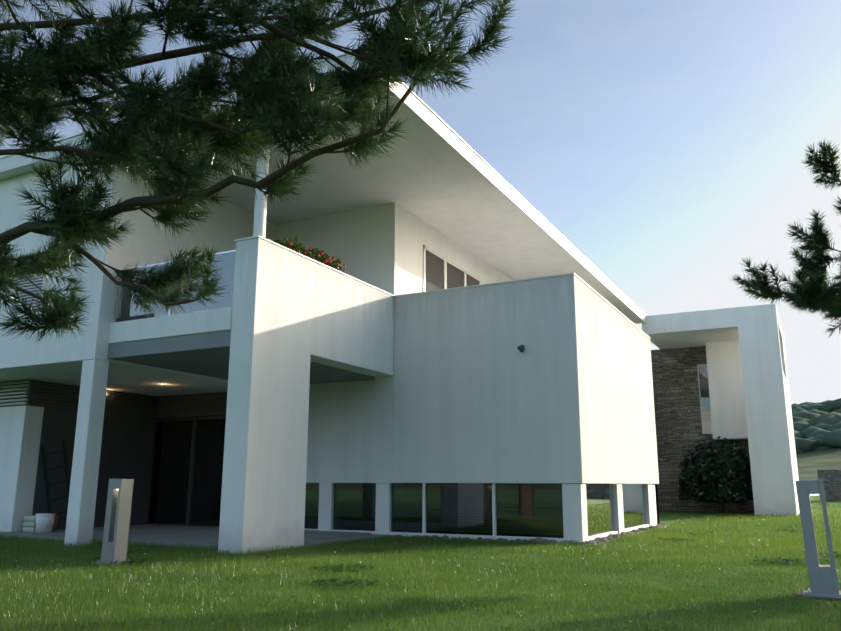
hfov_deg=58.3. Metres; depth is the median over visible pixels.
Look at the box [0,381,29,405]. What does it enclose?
louvre slats
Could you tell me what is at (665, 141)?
sky
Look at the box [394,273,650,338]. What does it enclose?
box cap
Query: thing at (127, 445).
porch wall panel
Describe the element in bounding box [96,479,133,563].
bollard light
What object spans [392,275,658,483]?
grey box wall
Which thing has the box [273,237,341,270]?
geranium leaves
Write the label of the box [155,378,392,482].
porch back wall
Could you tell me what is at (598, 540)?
corner stones
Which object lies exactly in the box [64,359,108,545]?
porch column
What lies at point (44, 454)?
porch ladder
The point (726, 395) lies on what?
white box wall
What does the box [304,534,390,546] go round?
gravel strip
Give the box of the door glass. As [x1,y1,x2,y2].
[148,419,225,525]
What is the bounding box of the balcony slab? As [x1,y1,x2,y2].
[108,330,373,383]
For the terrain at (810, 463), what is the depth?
6.40 m
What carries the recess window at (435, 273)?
attached to the house wall at (380, 247)
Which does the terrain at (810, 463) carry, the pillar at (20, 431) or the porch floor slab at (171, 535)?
the porch floor slab at (171, 535)
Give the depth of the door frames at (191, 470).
14.93 m
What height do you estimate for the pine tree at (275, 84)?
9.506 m
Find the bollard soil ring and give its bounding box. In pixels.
[793,591,840,598]
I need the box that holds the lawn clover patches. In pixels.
[91,529,840,588]
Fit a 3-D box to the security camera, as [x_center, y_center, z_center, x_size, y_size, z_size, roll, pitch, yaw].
[1.599,0.523,12.008,0.070,0.124,0.167,-6,-14,27]
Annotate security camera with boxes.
[517,345,524,352]
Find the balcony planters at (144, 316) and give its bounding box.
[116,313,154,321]
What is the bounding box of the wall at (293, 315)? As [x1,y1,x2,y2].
[218,238,393,553]
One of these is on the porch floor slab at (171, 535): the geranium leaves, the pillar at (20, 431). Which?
the pillar at (20, 431)
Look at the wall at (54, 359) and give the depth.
12.03 m
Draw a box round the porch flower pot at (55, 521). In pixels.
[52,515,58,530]
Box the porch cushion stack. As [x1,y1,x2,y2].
[22,515,35,531]
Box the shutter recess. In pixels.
[13,253,43,312]
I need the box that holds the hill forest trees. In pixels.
[791,398,840,453]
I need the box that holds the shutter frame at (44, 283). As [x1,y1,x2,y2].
[6,250,47,319]
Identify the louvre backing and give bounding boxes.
[0,380,156,417]
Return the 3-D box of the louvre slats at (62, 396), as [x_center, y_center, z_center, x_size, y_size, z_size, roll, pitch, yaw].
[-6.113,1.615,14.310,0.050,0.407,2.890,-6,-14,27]
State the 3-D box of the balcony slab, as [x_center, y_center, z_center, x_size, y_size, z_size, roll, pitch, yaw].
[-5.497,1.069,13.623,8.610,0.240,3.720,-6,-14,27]
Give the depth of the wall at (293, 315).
10.26 m
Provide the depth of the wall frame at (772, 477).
22.02 m
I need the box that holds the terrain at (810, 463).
[0,446,840,630]
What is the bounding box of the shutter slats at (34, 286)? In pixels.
[11,255,42,315]
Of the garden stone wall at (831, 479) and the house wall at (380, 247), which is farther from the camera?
the garden stone wall at (831, 479)
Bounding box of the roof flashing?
[0,53,645,314]
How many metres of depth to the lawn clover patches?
7.95 m
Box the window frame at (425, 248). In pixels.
[423,245,480,291]
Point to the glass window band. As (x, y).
(600, 510)
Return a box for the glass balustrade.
[117,252,235,317]
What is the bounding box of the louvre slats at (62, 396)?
[28,381,157,416]
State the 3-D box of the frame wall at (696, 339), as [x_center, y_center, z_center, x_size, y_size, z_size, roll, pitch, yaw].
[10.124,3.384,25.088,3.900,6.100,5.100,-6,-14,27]
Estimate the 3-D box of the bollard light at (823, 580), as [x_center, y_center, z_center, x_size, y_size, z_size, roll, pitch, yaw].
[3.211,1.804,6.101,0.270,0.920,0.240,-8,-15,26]
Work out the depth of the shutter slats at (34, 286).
11.86 m
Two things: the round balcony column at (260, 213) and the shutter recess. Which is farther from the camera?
the shutter recess
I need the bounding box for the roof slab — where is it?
[0,83,644,323]
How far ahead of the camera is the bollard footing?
5.89 m
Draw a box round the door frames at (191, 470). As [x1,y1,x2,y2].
[148,415,225,526]
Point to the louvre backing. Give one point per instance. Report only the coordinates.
(74, 399)
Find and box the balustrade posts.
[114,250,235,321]
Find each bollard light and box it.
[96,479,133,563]
[795,480,840,596]
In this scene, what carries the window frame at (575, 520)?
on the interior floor
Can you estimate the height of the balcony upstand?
0.310 m
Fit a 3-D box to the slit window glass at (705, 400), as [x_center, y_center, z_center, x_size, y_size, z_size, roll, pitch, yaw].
[9.649,2.812,25.519,0.340,2.300,0.008,-6,-14,27]
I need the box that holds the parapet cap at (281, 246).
[234,235,393,296]
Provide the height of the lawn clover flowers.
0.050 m
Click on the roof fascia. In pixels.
(424, 113)
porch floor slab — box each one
[0,524,370,548]
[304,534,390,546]
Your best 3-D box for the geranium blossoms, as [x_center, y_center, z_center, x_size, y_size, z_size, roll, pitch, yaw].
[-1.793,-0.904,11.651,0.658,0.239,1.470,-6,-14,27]
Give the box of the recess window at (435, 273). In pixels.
[426,250,479,290]
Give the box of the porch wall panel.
[32,407,155,528]
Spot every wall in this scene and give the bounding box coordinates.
[0,159,275,395]
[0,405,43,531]
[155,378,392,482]
[218,238,393,553]
[275,202,551,379]
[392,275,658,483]
[649,308,799,515]
[651,346,753,511]
[705,340,747,439]
[817,470,840,500]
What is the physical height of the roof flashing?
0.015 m
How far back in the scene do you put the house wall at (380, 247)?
14.12 m
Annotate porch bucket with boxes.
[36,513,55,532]
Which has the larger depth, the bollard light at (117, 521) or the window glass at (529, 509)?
the window glass at (529, 509)
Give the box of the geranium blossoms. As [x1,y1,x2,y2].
[287,241,345,271]
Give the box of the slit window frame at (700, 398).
[697,364,711,433]
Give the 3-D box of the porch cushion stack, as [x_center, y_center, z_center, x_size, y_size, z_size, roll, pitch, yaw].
[-6.460,3.518,12.767,0.300,0.260,0.400,-6,-14,27]
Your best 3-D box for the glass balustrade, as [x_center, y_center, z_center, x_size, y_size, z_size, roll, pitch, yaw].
[-3.538,-0.381,10.831,2.310,0.810,0.015,-6,-14,27]
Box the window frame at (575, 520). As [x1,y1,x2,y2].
[304,483,659,541]
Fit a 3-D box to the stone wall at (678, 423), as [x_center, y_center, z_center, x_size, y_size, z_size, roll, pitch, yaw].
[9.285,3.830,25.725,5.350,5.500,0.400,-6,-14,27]
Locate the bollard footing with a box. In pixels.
[803,590,840,599]
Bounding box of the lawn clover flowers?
[88,518,825,621]
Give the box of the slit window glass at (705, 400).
[698,365,711,432]
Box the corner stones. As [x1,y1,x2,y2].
[533,534,618,544]
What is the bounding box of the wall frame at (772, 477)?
[642,304,796,516]
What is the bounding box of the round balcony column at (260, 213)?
[253,130,269,237]
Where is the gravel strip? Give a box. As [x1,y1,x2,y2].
[386,525,669,544]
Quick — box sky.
[0,0,840,403]
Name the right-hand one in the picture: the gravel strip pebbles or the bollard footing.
the bollard footing
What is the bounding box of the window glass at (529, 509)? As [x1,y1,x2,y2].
[304,483,563,537]
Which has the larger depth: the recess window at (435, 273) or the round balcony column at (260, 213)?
the recess window at (435, 273)
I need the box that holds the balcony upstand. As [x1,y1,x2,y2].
[108,307,231,343]
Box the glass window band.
[586,484,646,536]
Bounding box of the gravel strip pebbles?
[393,523,669,544]
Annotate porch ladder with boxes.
[42,439,69,514]
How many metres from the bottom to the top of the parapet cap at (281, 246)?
0.020 m
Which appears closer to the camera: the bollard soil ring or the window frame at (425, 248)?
the bollard soil ring
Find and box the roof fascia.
[0,53,645,322]
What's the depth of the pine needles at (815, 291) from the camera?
9.20 m
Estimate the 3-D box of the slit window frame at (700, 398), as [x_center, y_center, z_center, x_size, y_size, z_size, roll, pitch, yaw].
[9.646,2.811,25.513,0.380,2.360,0.030,-6,-14,27]
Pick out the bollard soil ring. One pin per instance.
(800, 592)
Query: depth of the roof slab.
13.50 m

